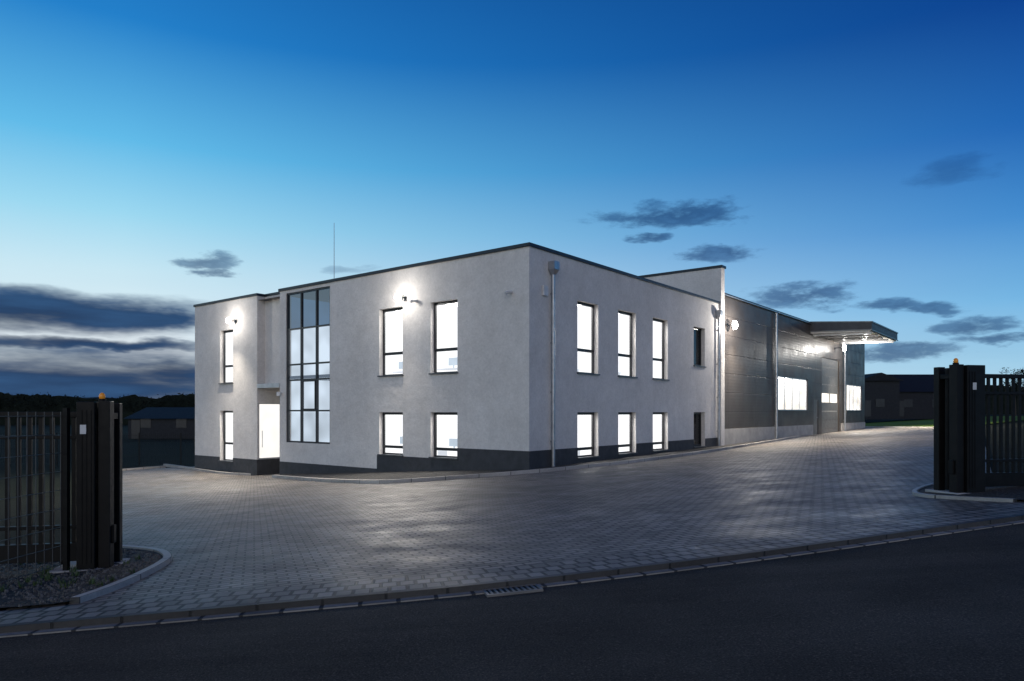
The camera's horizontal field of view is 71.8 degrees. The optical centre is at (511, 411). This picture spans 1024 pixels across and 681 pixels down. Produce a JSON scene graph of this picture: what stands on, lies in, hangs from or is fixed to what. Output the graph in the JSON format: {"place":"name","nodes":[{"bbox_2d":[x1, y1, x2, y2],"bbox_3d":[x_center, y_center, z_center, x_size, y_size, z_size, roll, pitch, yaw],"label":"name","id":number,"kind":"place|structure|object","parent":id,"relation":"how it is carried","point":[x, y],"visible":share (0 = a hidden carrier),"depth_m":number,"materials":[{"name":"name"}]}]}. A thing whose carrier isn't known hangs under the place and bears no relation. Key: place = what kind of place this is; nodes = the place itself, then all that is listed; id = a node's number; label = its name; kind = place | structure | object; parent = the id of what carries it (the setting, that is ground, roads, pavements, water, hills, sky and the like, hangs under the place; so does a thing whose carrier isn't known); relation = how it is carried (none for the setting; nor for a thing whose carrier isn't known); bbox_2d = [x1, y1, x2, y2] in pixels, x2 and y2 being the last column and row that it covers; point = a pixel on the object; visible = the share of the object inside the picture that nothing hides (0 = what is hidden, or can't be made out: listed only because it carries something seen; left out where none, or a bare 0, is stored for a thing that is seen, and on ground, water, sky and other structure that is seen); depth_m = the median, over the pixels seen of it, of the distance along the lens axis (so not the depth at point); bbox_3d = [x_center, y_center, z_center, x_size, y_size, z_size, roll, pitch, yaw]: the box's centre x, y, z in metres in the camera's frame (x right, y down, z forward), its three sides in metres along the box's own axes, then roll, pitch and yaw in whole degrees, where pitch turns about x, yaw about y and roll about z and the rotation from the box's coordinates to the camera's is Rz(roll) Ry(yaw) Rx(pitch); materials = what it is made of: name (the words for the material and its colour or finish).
{"place":"outdoors","nodes":[
{"label":"outdoors","id":0,"kind":"place"},
{"bbox_2d":[84,397,116,398],"bbox_3d":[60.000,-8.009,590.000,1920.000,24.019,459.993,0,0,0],"label":"hills","id":1,"kind":"structure","parent":0,"point":[98,398],"depth_m":551.53,"materials":[{"name":"plant"}]},
{"bbox_2d":[0,523,1023,680],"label":"road","id":2,"kind":"structure","parent":0,"point":[947,607],"depth_m":4.54,"materials":[{"name":"black asphalt"}]},
{"bbox_2d":[0,414,1023,610],"bbox_3d":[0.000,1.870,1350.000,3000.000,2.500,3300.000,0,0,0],"label":"ground","id":3,"kind":"structure","parent":0,"point":[130,453],"depth_m":38.22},
{"bbox_2d":[0,408,69,583],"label":"fence","id":4,"kind":"object","parent":3,"relation":"on","point":[66,488],"visible":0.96,"depth_m":7.58,"materials":[{"name":"black metal"}]},
{"bbox_2d":[0,393,130,572],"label":"sliding gate","id":5,"kind":"structure","parent":3,"relation":"on","point":[96,524],"depth_m":7.76,"materials":[{"name":"metal"}]},
{"bbox_2d":[0,432,194,465],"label":"fence","id":6,"kind":"object","parent":3,"relation":"on","point":[180,442],"visible":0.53,"depth_m":40.77,"materials":[{"name":"black metal"}]},
{"bbox_2d":[0,392,194,424],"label":"distant wood","id":7,"kind":"object","parent":3,"relation":"on","point":[132,404],"visible":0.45,"depth_m":170.00,"materials":[{"name":"black plant"}]},
{"bbox_2d":[70,544,171,603],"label":"bed kerb","id":8,"kind":"structure","parent":3,"relation":"on","point":[165,560],"depth_m":6.94,"materials":[{"name":"concrete"}]},
{"bbox_2d":[122,466,165,470],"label":"edge kerb","id":9,"kind":"structure","parent":3,"relation":"on","point":[153,467],"depth_m":37.80,"materials":[{"name":"concrete"}]},
{"bbox_2d":[123,407,194,438],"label":"storage shed","id":10,"kind":"structure","parent":3,"relation":"on","point":[162,420],"depth_m":82.00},
{"bbox_2d":[131,420,139,438],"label":"door","id":11,"kind":"structure","parent":10,"relation":"in","point":[135,424],"depth_m":81.94,"materials":[{"name":"grey metal"}]},
{"bbox_2d":[140,419,150,427],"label":"window","id":12,"kind":"structure","parent":10,"relation":"in","point":[144,423],"depth_m":81.96,"materials":[{"name":"grey glass"}]},
{"bbox_2d":[176,419,186,427],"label":"window","id":13,"kind":"structure","parent":10,"relation":"in","point":[180,423],"depth_m":81.96,"materials":[{"name":"grey glass"}]},
{"bbox_2d":[193,242,722,475],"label":"office building","id":14,"kind":"structure","parent":3,"relation":"on","point":[528,355],"depth_m":28.43,"materials":[{"name":"white paint"}]},
{"bbox_2d":[218,330,232,383],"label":"window","id":15,"kind":"structure","parent":14,"relation":"in","point":[228,335],"depth_m":36.42,"materials":[{"name":"white glass"}]},
{"bbox_2d":[218,411,232,461],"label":"window","id":16,"kind":"structure","parent":14,"relation":"in","point":[228,415],"depth_m":36.42,"materials":[{"name":"white glass"}]},
{"bbox_2d":[226,318,236,323],"bbox_3d":[-13.675,-4.434,34.507,0.287,0.287,0.470,0,0,38],"label":"wall lamp","id":17,"kind":"object","parent":14,"relation":"attached to","point":[228,320],"visible":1,"depth_m":34.34,"materials":[{"name":"metal"}]},
{"bbox_2d":[259,403,279,458],"bbox_3d":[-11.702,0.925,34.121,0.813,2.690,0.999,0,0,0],"label":"entrance door","id":18,"kind":"structure","parent":14,"relation":"in","point":[269,413],"depth_m":34.13,"materials":[{"name":"glass"}]},
{"bbox_2d":[377,307,402,376],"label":"window","id":19,"kind":"structure","parent":14,"relation":"in","point":[392,318],"depth_m":29.24,"materials":[{"name":"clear glass"}]},
{"bbox_2d":[377,412,402,456],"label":"window","id":20,"kind":"structure","parent":14,"relation":"in","point":[392,421],"depth_m":29.20,"materials":[{"name":"white glass"}]},
{"bbox_2d":[394,294,406,300],"bbox_3d":[-4.237,-4.354,27.015,0.287,0.287,0.470,0,0,38],"label":"wall lamp","id":21,"kind":"object","parent":14,"relation":"attached to","point":[398,297],"visible":1,"depth_m":26.86,"materials":[{"name":"metal"}]},
{"bbox_2d":[428,300,457,374],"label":"window","id":22,"kind":"structure","parent":14,"relation":"in","point":[445,313],"depth_m":27.55,"materials":[{"name":"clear glass"}]},
{"bbox_2d":[428,412,457,459],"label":"window","id":23,"kind":"structure","parent":14,"relation":"in","point":[445,423],"depth_m":27.46,"materials":[{"name":"white glass"}]},
{"bbox_2d":[577,302,599,374],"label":"window","id":24,"kind":"structure","parent":14,"relation":"in","point":[585,312],"depth_m":27.77,"materials":[{"name":"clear glass"}]},
{"bbox_2d":[577,412,599,458],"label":"window","id":25,"kind":"structure","parent":14,"relation":"in","point":[585,420],"depth_m":27.74,"materials":[{"name":"white glass"}]},
{"bbox_2d":[618,311,637,377],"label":"window","id":26,"kind":"structure","parent":14,"relation":"in","point":[624,318],"depth_m":30.05,"materials":[{"name":"white glass"}]},
{"bbox_2d":[618,412,637,454],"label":"window","id":27,"kind":"structure","parent":14,"relation":"in","point":[624,418],"depth_m":30.02,"materials":[{"name":"white glass"}]},
{"bbox_2d":[652,318,669,380],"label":"window","id":28,"kind":"structure","parent":14,"relation":"in","point":[658,325],"depth_m":32.28,"materials":[{"name":"white glass"}]},
{"bbox_2d":[653,412,669,451],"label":"window","id":29,"kind":"structure","parent":14,"relation":"in","point":[658,417],"depth_m":32.28,"materials":[{"name":"white glass"}]},
{"bbox_2d":[693,328,706,367],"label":"window","id":30,"kind":"structure","parent":14,"relation":"in","point":[697,332],"depth_m":35.38,"materials":[{"name":"black glass"}]},
{"bbox_2d":[694,412,706,447],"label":"window","id":31,"kind":"structure","parent":14,"relation":"in","point":[697,415],"depth_m":35.38,"materials":[{"name":"black glass"}]},
{"bbox_2d":[0,504,1023,623],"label":"paver band","id":32,"kind":"object","parent":3,"relation":"on","point":[205,600],"visible":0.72,"depth_m":6.24,"materials":[{"name":"grey concrete"}]},
{"bbox_2d":[0,514,1023,632],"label":"road kerb","id":33,"kind":"structure","parent":3,"relation":"on","point":[179,613],"depth_m":5.84,"materials":[{"name":"grey concrete"}]},
{"bbox_2d":[0,520,1023,637],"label":"gutter","id":34,"kind":"object","parent":3,"relation":"on","point":[216,616],"visible":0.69,"depth_m":5.72,"materials":[{"name":"concrete"}]},
{"bbox_2d":[482,584,542,596],"bbox_3d":[0.004,1.468,5.776,0.460,0.073,0.228,0,0,-13],"label":"storm drain","id":35,"kind":"object","parent":34,"relation":"on","point":[510,590],"visible":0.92,"depth_m":5.74,"materials":[{"name":"metal"}]},
{"bbox_2d":[281,438,779,479],"bbox_3d":[10.180,2.206,36.818,41.652,1.306,15.145,0,0,-32],"label":"gravel strip","id":36,"kind":"object","parent":3,"relation":"on","point":[387,475],"visible":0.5,"depth_m":25.79,"materials":[{"name":"grey gravel"}]},
{"bbox_2d":[272,434,809,483],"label":"building kerb","id":37,"kind":"structure","parent":3,"relation":"on","point":[385,481],"depth_m":22.89,"materials":[{"name":"concrete"}]},
{"bbox_2d":[640,265,897,445],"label":"production hall","id":38,"kind":"structure","parent":3,"relation":"on","point":[783,375],"depth_m":43.81,"materials":[{"name":"metal"}]},
{"bbox_2d":[727,321,737,328],"bbox_3d":[11.447,-4.507,36.827,0.470,0.475,0.475,0,0,38],"label":"wall lamp","id":39,"kind":"object","parent":38,"relation":"attached to","point":[734,324],"visible":1,"depth_m":36.65,"materials":[{"name":"metal"}]},
{"bbox_2d":[778,376,808,410],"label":"window","id":40,"kind":"structure","parent":38,"relation":"in","point":[792,392],"depth_m":48.99,"materials":[{"name":"glass"}]},
{"bbox_2d":[814,400,817,434],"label":"side door","id":41,"kind":"structure","parent":38,"relation":"in","point":[815,401],"depth_m":49.76,"materials":[{"name":"metal"}]},
{"bbox_2d":[822,357,837,433],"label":"sectional door","id":42,"kind":"structure","parent":38,"relation":"in","point":[829,367],"depth_m":52.72,"materials":[{"name":"grey metal"}]},
{"bbox_2d":[824,384,860,410],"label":"window","id":43,"kind":"structure","parent":38,"relation":"in","point":[853,391],"depth_m":60.88,"materials":[{"name":"glass"}]},
{"bbox_2d":[865,373,903,418],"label":"warehouse","id":44,"kind":"structure","parent":3,"relation":"on","point":[882,395],"depth_m":96.00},
{"bbox_2d":[865,400,870,416],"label":"door","id":45,"kind":"structure","parent":44,"relation":"in","point":[867,402],"depth_m":95.94,"materials":[{"name":"black metal"}]},
{"bbox_2d":[876,399,884,406],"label":"window","id":46,"kind":"structure","parent":44,"relation":"in","point":[879,402],"depth_m":95.96,"materials":[{"name":"grey glass"}]},
{"bbox_2d":[865,426,933,427],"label":"yard back kerb","id":47,"kind":"structure","parent":3,"relation":"on","point":[895,427],"depth_m":58.12,"materials":[{"name":"stone"}]},
{"bbox_2d":[887,374,933,418],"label":"barn","id":48,"kind":"structure","parent":3,"relation":"on","point":[916,396],"depth_m":100.00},
{"bbox_2d":[900,401,903,415],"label":"door","id":49,"kind":"structure","parent":48,"relation":"in","point":[901,402],"depth_m":99.93,"materials":[{"name":"grey"}]},
{"bbox_2d":[904,399,912,406],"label":"window","id":50,"kind":"structure","parent":48,"relation":"in","point":[907,402],"depth_m":99.95,"materials":[{"name":"grey glass"}]},
{"bbox_2d":[912,483,1016,501],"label":"curb","id":51,"kind":"structure","parent":3,"relation":"on","point":[915,492],"depth_m":9.58,"materials":[{"name":"concrete"}]},
{"bbox_2d":[985,383,1023,413],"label":"distant wood","id":52,"kind":"object","parent":3,"relation":"on","point":[991,402],"visible":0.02,"depth_m":165.00,"materials":[{"name":"green plant"}]},
{"bbox_2d":[997,367,1023,415],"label":"tree","id":53,"kind":"object","parent":3,"relation":"on","point":[1022,372],"visible":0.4,"depth_m":87.87,"materials":[{"name":"green plant"}]},
{"bbox_2d":[0,0,1023,398],"label":"sky","id":54,"kind":"structure","parent":0,"point":[841,160],"materials":[{"name":"blue"}]},
{"bbox_2d":[6,428,1023,609],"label":"yard paving","id":55,"kind":"structure","parent":0,"point":[215,533],"depth_m":11.07,"materials":[{"name":"grey concrete"}]},
{"bbox_2d":[0,544,162,607],"bbox_3d":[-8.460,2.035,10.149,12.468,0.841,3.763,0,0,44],"label":"gravel bed","id":56,"kind":"object","parent":55,"relation":"on","point":[26,602],"visible":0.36,"depth_m":7.06,"materials":[{"name":"grey gravel"}]},
{"bbox_2d":[0,554,140,591],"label":"weeds","id":57,"kind":"object","parent":56,"relation":"on","point":[63,581],"visible":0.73,"depth_m":7.11,"materials":[{"name":"green plant"}]},
{"bbox_2d":[163,464,250,474],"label":"wing kerb","id":58,"kind":"structure","parent":55,"relation":"on","point":[199,469],"depth_m":35.95,"materials":[{"name":"concrete"}]},
{"bbox_2d":[918,485,1023,499],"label":"gravel bed","id":59,"kind":"object","parent":55,"relation":"on","point":[1017,492],"visible":0.51,"depth_m":9.92,"materials":[{"name":"grey gravel"}]},
{"bbox_2d":[925,358,1023,493],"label":"sliding gate","id":60,"kind":"structure","parent":59,"relation":"on","point":[960,393],"depth_m":10.32,"materials":[{"name":"metal"}]},
{"bbox_2d":[865,416,1023,426],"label":"lawn","id":61,"kind":"structure","parent":0,"point":[922,423],"depth_m":71.78,"materials":[{"name":"green plant"}]}
]}

